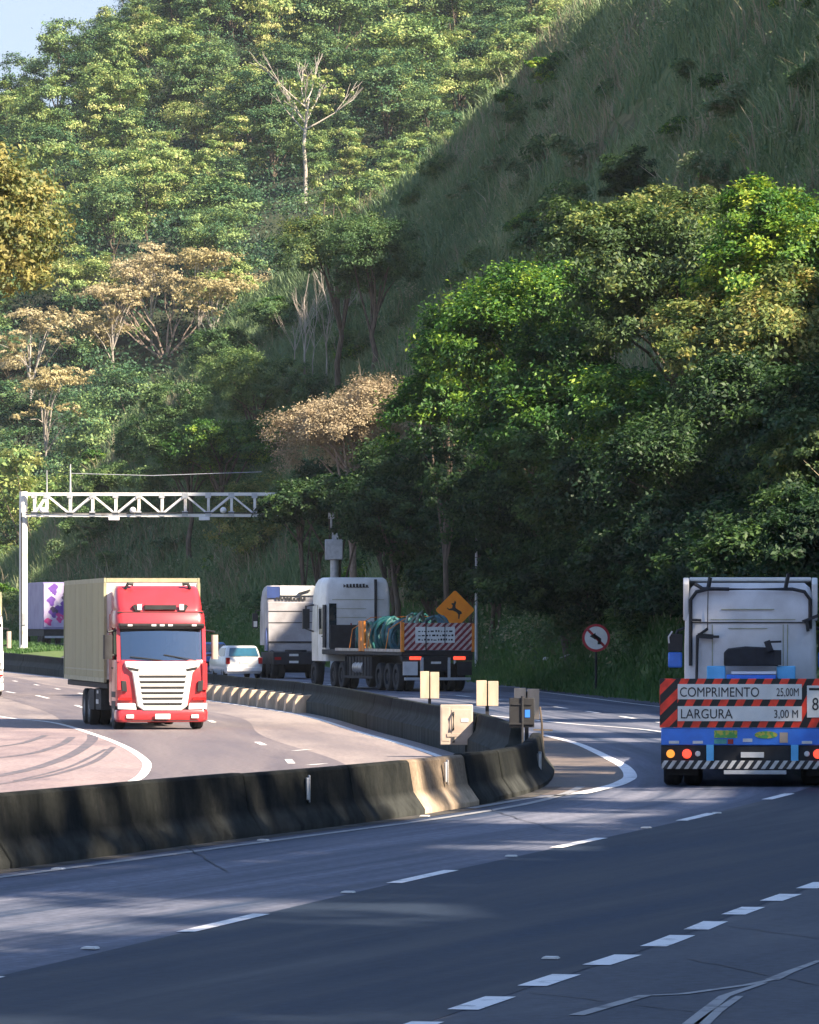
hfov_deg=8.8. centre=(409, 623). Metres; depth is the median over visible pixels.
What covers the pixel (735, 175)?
slope shrub
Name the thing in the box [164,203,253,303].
dark broadleaf tree
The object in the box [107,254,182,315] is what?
dry crowned tree
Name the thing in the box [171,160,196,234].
vine draped tree
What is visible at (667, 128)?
slope shrub
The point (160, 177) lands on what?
tiered tree
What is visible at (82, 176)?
dark broadleaf tree
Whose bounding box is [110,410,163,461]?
slope bush
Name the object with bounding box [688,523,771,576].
undergrowth bush
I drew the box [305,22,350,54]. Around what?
tiered tree
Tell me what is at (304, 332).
bare tree
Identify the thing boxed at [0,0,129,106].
sky
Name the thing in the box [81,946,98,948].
road stud
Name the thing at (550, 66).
slope shrub
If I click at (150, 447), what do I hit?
dark tree
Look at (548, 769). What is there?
barrier segment
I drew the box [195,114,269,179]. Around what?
tiered tree
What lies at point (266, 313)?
slope bush
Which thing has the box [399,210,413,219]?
slope shrub
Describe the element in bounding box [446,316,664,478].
leafy tree
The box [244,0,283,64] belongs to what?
vine draped tree
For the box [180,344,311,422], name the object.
olive tree
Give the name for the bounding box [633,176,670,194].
slope shrub
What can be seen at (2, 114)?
broadleaf tree
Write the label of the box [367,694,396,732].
barrier segment
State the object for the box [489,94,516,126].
slope shrub
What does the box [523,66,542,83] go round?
slope shrub
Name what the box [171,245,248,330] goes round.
umbrella tree
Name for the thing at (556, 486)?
dark tree
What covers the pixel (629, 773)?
median nose line
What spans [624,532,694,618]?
undergrowth bush
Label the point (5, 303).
dark broadleaf tree
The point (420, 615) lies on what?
hose coil
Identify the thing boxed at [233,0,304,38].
vine draped tree
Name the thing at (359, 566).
slope shrub
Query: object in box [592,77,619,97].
slope shrub
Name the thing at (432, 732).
barrier segment
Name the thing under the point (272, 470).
slope shrub
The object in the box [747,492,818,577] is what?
undergrowth bush
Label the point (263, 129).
dark broadleaf tree
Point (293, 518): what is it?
tree
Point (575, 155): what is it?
slope shrub
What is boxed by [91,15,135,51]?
dark broadleaf tree
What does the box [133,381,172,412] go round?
slope shrub
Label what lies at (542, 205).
slope shrub
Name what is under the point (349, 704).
barrier segment
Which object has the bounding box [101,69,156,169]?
vine draped tree
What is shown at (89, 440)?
dark broadleaf tree
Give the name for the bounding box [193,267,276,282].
dry crowned tree
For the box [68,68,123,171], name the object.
vine draped tree
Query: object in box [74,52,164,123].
broadleaf tree
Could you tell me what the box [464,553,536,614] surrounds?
undergrowth bush
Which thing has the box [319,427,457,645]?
dark tree
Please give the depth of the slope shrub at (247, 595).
318.79 m
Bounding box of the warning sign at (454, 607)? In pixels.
[436,591,473,663]
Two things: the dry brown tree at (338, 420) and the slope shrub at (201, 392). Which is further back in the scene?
the slope shrub at (201, 392)
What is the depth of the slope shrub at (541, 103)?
350.14 m
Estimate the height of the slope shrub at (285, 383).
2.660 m
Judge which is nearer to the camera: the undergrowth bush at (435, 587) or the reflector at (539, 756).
the reflector at (539, 756)
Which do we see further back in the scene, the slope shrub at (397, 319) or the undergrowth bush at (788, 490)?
the slope shrub at (397, 319)
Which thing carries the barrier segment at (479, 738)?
on the inbound carriageway at (342, 745)
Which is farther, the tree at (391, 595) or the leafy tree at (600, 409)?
the tree at (391, 595)
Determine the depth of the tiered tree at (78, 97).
689.38 m
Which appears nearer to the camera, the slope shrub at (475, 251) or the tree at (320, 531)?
the tree at (320, 531)
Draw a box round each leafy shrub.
[202,468,292,556]
[383,544,453,620]
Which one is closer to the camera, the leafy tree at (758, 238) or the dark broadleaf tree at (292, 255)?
the leafy tree at (758, 238)
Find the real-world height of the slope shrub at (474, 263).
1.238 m
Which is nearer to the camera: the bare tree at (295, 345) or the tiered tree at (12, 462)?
the bare tree at (295, 345)
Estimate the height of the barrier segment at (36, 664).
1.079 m
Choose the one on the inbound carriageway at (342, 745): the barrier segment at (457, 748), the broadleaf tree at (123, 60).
the barrier segment at (457, 748)
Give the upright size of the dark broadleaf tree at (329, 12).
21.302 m
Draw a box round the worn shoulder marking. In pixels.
[569,960,818,1023]
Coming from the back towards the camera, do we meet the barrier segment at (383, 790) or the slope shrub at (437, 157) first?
the slope shrub at (437, 157)
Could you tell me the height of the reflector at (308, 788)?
0.320 m
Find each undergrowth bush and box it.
[402,555,443,619]
[423,553,482,660]
[425,519,501,643]
[431,548,505,637]
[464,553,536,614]
[558,530,626,594]
[586,505,623,548]
[591,500,683,556]
[607,555,681,618]
[619,489,725,561]
[621,540,676,608]
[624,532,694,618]
[644,510,735,588]
[674,525,707,576]
[683,481,792,576]
[686,551,756,577]
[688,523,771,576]
[694,476,818,557]
[745,538,818,633]
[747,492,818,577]
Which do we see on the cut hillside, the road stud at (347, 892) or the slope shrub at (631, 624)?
the slope shrub at (631, 624)
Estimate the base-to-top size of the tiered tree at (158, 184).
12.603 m
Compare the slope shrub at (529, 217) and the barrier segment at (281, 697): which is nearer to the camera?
the barrier segment at (281, 697)
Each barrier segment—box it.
[0,783,144,867]
[0,846,9,869]
[3,653,16,671]
[10,654,23,672]
[20,654,33,673]
[30,655,42,674]
[39,656,52,675]
[49,657,63,676]
[59,659,63,676]
[114,773,259,850]
[206,675,222,699]
[207,674,215,684]
[211,675,230,700]
[220,676,238,701]
[229,677,248,702]
[237,678,258,703]
[241,766,364,835]
[247,679,267,705]
[256,679,276,706]
[265,680,285,707]
[274,681,295,709]
[283,682,305,710]
[292,683,318,712]
[306,685,332,715]
[324,686,348,719]
[337,760,424,821]
[339,689,363,723]
[353,692,376,727]
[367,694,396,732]
[383,698,416,737]
[403,702,434,743]
[405,755,478,813]
[424,705,444,749]
[445,712,480,752]
[453,751,496,804]
[467,714,500,751]
[479,750,511,800]
[484,719,520,750]
[494,742,548,796]
[524,733,554,781]
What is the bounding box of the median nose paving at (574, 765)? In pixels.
[542,736,622,794]
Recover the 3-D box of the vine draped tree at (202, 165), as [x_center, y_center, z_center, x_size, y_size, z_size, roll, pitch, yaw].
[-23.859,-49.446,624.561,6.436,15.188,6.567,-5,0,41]
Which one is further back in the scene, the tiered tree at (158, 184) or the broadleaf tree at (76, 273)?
the tiered tree at (158, 184)
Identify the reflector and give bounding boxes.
[306,775,309,802]
[444,760,448,784]
[537,752,541,769]
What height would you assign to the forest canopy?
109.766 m
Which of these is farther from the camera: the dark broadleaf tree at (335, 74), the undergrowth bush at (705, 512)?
the dark broadleaf tree at (335, 74)
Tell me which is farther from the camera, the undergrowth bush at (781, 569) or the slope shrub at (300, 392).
the slope shrub at (300, 392)
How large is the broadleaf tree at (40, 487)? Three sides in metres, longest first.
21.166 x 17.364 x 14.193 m
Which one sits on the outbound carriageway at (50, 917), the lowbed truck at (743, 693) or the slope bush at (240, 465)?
the lowbed truck at (743, 693)
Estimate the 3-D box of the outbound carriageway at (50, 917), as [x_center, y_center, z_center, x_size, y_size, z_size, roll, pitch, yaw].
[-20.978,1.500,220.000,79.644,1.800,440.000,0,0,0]
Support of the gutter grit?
on the outbound carriageway at (50, 917)
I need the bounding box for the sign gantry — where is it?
[19,464,277,648]
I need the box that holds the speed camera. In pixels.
[325,513,342,667]
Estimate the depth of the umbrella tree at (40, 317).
551.52 m
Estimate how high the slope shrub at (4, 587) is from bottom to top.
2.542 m
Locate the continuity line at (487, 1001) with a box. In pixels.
[405,882,818,1023]
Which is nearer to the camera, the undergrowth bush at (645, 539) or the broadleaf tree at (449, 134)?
the undergrowth bush at (645, 539)
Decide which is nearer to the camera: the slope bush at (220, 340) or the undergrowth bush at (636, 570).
the undergrowth bush at (636, 570)
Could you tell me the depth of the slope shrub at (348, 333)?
361.58 m
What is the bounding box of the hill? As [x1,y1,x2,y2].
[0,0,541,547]
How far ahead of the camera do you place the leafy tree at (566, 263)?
206.04 m
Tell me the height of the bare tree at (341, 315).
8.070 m
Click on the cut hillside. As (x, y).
(629, 122)
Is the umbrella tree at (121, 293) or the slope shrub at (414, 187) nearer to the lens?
the slope shrub at (414, 187)
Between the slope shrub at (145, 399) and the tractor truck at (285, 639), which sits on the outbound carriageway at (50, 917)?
the tractor truck at (285, 639)
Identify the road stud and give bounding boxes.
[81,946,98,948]
[340,891,355,892]
[541,956,559,958]
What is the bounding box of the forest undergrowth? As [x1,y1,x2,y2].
[0,0,549,549]
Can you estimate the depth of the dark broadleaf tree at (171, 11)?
711.53 m
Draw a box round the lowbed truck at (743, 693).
[660,573,818,784]
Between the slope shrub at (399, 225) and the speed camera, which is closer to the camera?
the speed camera
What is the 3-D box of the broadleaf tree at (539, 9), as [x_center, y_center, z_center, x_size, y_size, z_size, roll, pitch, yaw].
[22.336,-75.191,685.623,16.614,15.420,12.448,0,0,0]
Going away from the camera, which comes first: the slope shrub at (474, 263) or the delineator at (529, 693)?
the delineator at (529, 693)
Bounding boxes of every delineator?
[420,671,438,703]
[476,680,497,714]
[514,688,538,739]
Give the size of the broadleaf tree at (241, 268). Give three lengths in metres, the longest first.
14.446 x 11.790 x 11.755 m
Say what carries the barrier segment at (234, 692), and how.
on the inbound carriageway at (342, 745)
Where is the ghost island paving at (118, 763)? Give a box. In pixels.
[0,717,141,792]
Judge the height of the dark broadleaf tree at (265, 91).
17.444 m
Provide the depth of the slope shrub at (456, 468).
272.66 m
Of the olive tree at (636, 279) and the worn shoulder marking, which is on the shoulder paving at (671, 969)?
the worn shoulder marking
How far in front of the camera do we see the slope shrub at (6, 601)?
385.94 m
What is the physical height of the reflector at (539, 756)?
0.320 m
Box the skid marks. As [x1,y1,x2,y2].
[0,735,115,783]
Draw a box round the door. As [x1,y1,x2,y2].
[442,707,471,741]
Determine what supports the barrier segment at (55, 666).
on the inbound carriageway at (342, 745)
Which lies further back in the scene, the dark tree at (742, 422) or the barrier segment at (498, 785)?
the dark tree at (742, 422)
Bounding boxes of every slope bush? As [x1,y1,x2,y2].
[55,496,133,555]
[72,460,135,499]
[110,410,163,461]
[115,465,190,512]
[139,378,212,429]
[183,325,260,376]
[192,469,248,518]
[202,451,258,476]
[232,297,303,337]
[252,403,296,447]
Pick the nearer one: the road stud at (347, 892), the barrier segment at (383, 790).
the road stud at (347, 892)
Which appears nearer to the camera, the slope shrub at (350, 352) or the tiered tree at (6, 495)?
the slope shrub at (350, 352)
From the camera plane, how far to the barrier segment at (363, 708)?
144.49 m
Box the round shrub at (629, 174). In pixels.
[596,143,659,205]
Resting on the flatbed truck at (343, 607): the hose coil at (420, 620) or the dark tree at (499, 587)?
the hose coil at (420, 620)
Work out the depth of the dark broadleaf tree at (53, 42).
736.05 m
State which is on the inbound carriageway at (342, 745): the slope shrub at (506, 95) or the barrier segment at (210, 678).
the barrier segment at (210, 678)
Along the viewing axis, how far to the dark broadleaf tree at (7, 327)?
560.79 m
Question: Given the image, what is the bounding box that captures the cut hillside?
[3,0,818,701]
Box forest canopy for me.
[0,0,562,548]
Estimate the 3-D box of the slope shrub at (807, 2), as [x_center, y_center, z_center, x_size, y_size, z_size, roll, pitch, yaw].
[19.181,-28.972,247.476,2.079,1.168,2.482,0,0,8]
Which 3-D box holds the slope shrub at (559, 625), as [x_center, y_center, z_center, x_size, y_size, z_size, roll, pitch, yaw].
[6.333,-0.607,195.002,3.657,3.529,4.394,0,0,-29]
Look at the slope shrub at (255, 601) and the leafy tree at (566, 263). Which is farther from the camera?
the slope shrub at (255, 601)
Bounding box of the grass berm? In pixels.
[21,650,63,657]
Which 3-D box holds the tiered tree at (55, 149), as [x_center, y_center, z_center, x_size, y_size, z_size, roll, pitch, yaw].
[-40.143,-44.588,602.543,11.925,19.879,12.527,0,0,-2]
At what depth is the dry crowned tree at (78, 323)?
562.29 m
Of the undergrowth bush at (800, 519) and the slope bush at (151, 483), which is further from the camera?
the slope bush at (151, 483)
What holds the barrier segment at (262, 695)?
on the inbound carriageway at (342, 745)
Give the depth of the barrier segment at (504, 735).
101.17 m
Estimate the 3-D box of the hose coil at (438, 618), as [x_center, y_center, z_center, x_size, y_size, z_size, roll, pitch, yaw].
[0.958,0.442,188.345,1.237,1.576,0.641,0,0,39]
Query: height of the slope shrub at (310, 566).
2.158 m
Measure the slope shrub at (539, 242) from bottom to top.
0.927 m
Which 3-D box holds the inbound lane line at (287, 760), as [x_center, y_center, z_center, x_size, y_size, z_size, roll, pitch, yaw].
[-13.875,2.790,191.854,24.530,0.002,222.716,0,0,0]
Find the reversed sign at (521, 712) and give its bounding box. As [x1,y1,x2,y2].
[509,696,533,742]
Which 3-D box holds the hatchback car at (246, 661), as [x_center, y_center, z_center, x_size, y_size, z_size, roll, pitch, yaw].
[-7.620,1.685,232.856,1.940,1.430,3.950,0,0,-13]
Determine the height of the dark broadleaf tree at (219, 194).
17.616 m
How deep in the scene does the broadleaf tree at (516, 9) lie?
701.70 m
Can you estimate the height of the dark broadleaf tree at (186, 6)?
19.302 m
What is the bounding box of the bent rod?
[533,707,552,744]
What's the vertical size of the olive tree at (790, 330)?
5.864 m
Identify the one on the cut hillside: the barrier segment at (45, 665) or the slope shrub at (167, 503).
the slope shrub at (167, 503)
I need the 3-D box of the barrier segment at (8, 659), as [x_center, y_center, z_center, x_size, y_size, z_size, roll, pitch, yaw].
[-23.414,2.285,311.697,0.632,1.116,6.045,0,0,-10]
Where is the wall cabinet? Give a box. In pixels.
[440,704,472,744]
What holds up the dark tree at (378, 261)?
on the cut hillside
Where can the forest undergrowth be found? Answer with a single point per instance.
(166, 230)
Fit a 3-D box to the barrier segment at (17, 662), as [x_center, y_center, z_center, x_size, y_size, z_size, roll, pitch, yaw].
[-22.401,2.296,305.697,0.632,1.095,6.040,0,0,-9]
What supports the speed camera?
on the outbound carriageway at (50, 917)
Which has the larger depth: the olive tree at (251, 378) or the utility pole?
the olive tree at (251, 378)
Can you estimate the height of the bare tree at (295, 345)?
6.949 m
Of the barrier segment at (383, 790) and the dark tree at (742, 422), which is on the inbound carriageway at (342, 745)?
the barrier segment at (383, 790)
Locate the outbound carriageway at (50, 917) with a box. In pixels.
[0,643,814,1021]
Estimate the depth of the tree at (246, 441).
348.74 m
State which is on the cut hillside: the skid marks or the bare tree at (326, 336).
the bare tree at (326, 336)
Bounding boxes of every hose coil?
[355,620,374,647]
[366,622,380,655]
[369,615,399,648]
[385,625,390,647]
[388,618,408,648]
[405,611,424,650]
[408,612,430,622]
[421,614,449,650]
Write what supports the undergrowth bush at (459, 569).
on the cut hillside
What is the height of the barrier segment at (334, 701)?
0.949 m
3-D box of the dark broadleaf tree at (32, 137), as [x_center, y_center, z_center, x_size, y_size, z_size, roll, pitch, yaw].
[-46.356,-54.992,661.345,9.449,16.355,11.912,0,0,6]
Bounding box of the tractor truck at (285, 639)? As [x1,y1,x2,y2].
[252,585,325,678]
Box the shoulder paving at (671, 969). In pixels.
[433,888,818,1023]
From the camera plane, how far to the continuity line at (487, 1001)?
37.78 m
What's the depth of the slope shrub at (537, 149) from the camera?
323.04 m
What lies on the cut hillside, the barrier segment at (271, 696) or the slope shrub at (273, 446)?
the slope shrub at (273, 446)
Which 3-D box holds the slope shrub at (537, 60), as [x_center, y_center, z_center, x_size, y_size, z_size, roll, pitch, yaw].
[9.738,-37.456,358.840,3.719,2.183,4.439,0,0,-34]
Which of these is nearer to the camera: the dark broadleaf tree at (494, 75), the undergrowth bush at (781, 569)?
the undergrowth bush at (781, 569)
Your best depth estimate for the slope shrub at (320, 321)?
377.01 m
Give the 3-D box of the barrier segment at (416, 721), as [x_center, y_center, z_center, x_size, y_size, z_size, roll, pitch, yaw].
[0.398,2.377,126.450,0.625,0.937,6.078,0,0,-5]
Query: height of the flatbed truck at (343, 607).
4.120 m
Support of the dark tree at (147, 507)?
on the cut hillside
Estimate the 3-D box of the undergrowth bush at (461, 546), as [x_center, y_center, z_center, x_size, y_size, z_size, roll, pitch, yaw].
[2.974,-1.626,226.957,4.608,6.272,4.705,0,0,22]
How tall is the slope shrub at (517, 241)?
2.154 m
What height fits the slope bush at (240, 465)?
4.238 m
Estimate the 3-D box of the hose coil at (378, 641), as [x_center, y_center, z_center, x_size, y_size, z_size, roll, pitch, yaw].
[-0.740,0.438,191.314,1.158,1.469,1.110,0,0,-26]
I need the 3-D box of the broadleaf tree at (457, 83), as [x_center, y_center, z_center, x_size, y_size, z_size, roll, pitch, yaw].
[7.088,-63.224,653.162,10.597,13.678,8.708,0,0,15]
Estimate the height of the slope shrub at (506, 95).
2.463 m
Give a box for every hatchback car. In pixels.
[201,642,225,666]
[209,646,261,677]
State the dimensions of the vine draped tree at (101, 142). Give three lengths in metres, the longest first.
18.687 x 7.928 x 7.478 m
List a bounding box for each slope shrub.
[0,583,18,597]
[2,591,18,610]
[3,594,18,616]
[43,537,76,568]
[47,554,59,565]
[51,496,65,509]
[66,475,81,486]
[80,448,106,466]
[95,550,122,566]
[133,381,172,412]
[144,532,196,556]
[151,498,167,509]
[155,537,173,552]
[164,499,176,506]
[180,395,218,419]
[181,383,220,405]
[201,554,217,568]
[209,598,228,609]
[235,591,259,603]
[240,594,261,608]
[257,295,290,307]
[262,434,280,454]
[266,432,284,447]
[267,466,284,475]
[275,374,316,404]
[286,371,331,404]
[297,557,329,579]
[308,304,342,332]
[313,384,349,407]
[321,326,358,352]
[326,558,377,577]
[332,337,377,363]
[343,540,382,565]
[352,334,370,355]
[386,314,404,328]
[389,219,410,240]
[396,187,429,207]
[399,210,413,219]
[401,183,427,201]
[415,152,453,180]
[439,267,470,289]
[443,152,461,166]
[443,180,472,204]
[444,464,464,477]
[452,282,461,295]
[455,245,494,269]
[466,254,491,271]
[479,150,507,180]
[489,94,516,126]
[493,88,522,110]
[501,101,529,126]
[501,218,552,255]
[502,206,545,234]
[504,156,542,196]
[506,101,524,114]
[512,206,541,221]
[512,252,528,263]
[517,135,549,166]
[523,56,560,83]
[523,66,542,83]
[529,591,605,654]
[531,93,558,110]
[531,178,567,215]
[532,234,551,249]
[534,49,568,77]
[542,131,599,174]
[543,221,573,239]
[544,66,564,82]
[545,177,591,214]
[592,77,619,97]
[603,605,651,643]
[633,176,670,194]
[656,114,691,137]
[668,57,698,83]
[676,147,731,195]
[685,85,753,126]
[697,72,730,96]
[706,77,754,103]
[717,156,735,171]
[730,169,746,185]
[768,0,791,9]
[783,57,818,91]
[800,0,818,9]
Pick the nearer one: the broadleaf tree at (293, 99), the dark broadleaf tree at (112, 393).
the dark broadleaf tree at (112, 393)
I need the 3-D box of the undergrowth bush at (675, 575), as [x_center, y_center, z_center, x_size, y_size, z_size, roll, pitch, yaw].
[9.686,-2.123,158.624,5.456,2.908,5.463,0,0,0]
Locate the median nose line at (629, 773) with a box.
[491,691,660,793]
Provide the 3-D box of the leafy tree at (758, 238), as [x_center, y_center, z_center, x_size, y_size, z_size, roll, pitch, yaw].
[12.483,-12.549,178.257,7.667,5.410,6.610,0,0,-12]
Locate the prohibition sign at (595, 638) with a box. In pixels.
[582,624,609,688]
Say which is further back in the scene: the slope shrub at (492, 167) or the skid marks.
the slope shrub at (492, 167)
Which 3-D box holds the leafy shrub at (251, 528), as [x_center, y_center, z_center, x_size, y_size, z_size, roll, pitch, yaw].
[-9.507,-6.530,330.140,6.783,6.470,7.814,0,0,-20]
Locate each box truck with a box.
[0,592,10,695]
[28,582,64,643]
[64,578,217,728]
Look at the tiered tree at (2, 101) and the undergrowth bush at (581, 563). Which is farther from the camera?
the tiered tree at (2, 101)
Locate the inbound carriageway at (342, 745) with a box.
[0,671,454,764]
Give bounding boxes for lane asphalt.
[0,784,818,1023]
[1,677,344,779]
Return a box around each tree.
[0,51,58,104]
[0,78,19,143]
[0,86,54,131]
[0,96,26,151]
[0,125,21,152]
[0,138,82,304]
[0,156,65,212]
[0,267,20,311]
[0,305,74,400]
[0,318,28,352]
[0,348,53,382]
[0,378,73,446]
[0,425,45,476]
[0,445,66,561]
[0,467,49,551]
[0,471,50,542]
[1,458,93,530]
[2,73,87,173]
[3,97,60,145]
[3,119,74,173]
[7,141,102,234]
[8,364,94,471]
[9,210,107,266]
[18,14,105,105]
[27,243,126,316]
[34,48,115,111]
[39,401,133,496]
[43,103,75,142]
[53,312,133,372]
[54,144,141,244]
[65,182,76,212]
[66,78,126,137]
[66,167,158,240]
[66,174,149,259]
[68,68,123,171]
[69,19,134,75]
[71,281,153,369]
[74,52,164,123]
[75,356,169,429]
[82,115,150,167]
[83,21,132,125]
[83,137,129,248]
[86,4,118,41]
[88,0,159,29]
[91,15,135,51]
[98,147,195,254]
[99,265,225,358]
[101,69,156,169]
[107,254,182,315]
[108,241,189,346]
[112,14,229,81]
[114,5,168,76]
[122,177,173,236]
[123,484,179,531]
[124,0,148,46]
[124,137,193,231]
[124,413,247,562]
[129,129,189,178]
[140,86,204,131]
[151,36,244,110]
[152,414,294,535]
[153,182,205,228]
[156,99,224,152]
[158,0,191,22]
[163,161,219,197]
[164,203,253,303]
[166,0,243,47]
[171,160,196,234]
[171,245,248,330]
[171,277,260,331]
[176,173,267,271]
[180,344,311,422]
[183,138,220,205]
[185,260,268,317]
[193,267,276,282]
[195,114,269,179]
[196,170,263,223]
[203,61,296,144]
[225,0,269,40]
[225,67,300,168]
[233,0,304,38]
[235,82,329,120]
[239,99,309,182]
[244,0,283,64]
[249,41,322,90]
[251,472,338,584]
[253,51,363,203]
[254,358,445,576]
[259,468,355,576]
[263,210,395,387]
[266,11,324,77]
[272,126,342,191]
[275,298,305,370]
[277,248,302,267]
[284,458,362,519]
[285,0,374,88]
[286,514,359,584]
[289,81,357,137]
[290,113,339,174]
[292,270,332,374]
[294,23,358,105]
[297,274,333,379]
[304,161,355,241]
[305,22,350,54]
[307,211,427,373]
[312,269,334,378]
[314,51,376,120]
[319,0,389,50]
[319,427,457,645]
[319,440,413,587]
[325,7,476,133]
[326,289,358,351]
[330,119,367,184]
[337,169,399,217]
[337,488,425,615]
[338,43,452,162]
[351,47,457,139]
[358,130,429,178]
[362,48,425,108]
[362,148,417,197]
[367,13,424,48]
[368,362,488,620]
[370,3,405,18]
[387,0,475,53]
[393,82,454,153]
[393,252,620,659]
[406,418,562,548]
[414,65,460,109]
[420,0,491,43]
[425,36,491,121]
[429,55,503,127]
[434,130,455,145]
[442,22,482,62]
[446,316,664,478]
[454,30,533,104]
[462,14,542,65]
[462,416,690,583]
[467,538,614,623]
[471,0,527,53]
[483,53,522,87]
[484,0,530,13]
[492,1,576,57]
[498,31,540,88]
[506,258,620,355]
[521,172,747,400]
[526,0,575,32]
[546,354,738,487]
[566,402,766,574]
[612,178,783,308]
[635,256,818,422]
[650,349,818,507]
[668,167,818,312]
[740,401,818,507]
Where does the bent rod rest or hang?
on the outbound carriageway at (50, 917)
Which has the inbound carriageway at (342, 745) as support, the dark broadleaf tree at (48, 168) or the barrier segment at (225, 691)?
the barrier segment at (225, 691)
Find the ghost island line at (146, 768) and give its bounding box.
[0,716,151,780]
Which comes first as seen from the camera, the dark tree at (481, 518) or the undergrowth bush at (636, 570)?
the undergrowth bush at (636, 570)
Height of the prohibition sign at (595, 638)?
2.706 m
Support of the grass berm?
on the cut hillside
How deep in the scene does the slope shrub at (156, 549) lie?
362.17 m
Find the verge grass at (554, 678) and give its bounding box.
[2,560,818,702]
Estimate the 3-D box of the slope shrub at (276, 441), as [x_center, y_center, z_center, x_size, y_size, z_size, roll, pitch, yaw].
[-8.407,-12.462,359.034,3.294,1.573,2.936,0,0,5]
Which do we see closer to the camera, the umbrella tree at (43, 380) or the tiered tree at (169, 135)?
the umbrella tree at (43, 380)
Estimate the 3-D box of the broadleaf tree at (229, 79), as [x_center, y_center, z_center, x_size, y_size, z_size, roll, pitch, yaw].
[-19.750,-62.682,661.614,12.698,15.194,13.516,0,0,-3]
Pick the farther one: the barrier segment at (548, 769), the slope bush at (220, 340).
the slope bush at (220, 340)
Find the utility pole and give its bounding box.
[475,538,477,665]
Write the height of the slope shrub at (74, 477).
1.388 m
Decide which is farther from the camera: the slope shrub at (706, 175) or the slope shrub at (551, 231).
the slope shrub at (551, 231)
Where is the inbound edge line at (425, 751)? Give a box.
[9,672,440,755]
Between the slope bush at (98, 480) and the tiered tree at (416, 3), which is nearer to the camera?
the slope bush at (98, 480)
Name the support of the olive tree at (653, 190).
on the cut hillside
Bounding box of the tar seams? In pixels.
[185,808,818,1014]
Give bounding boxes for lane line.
[0,682,794,977]
[7,684,316,764]
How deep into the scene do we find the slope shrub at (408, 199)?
387.77 m
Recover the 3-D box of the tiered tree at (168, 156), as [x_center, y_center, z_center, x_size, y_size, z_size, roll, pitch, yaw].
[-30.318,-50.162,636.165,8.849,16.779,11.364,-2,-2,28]
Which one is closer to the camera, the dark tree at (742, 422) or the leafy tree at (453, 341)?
the dark tree at (742, 422)
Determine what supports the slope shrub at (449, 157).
on the cut hillside
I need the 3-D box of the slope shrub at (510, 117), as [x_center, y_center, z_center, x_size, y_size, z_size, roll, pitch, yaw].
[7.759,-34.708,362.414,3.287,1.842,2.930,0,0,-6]
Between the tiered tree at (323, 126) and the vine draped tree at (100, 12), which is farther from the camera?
the vine draped tree at (100, 12)
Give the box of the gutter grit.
[0,787,559,872]
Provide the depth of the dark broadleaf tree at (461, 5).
698.37 m
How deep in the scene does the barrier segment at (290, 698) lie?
169.17 m
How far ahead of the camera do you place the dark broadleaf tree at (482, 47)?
661.35 m
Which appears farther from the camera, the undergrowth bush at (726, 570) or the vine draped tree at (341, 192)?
the vine draped tree at (341, 192)
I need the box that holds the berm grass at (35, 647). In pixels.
[3,640,63,653]
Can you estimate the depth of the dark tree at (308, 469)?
305.21 m
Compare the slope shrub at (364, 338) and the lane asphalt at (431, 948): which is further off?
the slope shrub at (364, 338)
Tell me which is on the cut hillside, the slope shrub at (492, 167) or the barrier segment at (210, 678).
the slope shrub at (492, 167)
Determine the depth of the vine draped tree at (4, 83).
729.46 m
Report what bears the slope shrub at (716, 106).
on the cut hillside
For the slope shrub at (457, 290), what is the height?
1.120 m
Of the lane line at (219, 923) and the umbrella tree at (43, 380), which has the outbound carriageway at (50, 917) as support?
the lane line at (219, 923)
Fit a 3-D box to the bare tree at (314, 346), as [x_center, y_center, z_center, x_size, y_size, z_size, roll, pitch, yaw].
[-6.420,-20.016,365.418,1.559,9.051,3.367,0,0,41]
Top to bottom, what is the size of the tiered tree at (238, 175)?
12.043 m
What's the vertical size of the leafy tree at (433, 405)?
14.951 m
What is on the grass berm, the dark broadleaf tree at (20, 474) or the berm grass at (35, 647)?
the berm grass at (35, 647)
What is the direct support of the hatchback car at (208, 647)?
on the outbound carriageway at (50, 917)
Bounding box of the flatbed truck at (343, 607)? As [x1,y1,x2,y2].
[302,577,474,690]
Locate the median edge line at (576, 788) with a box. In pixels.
[0,786,584,877]

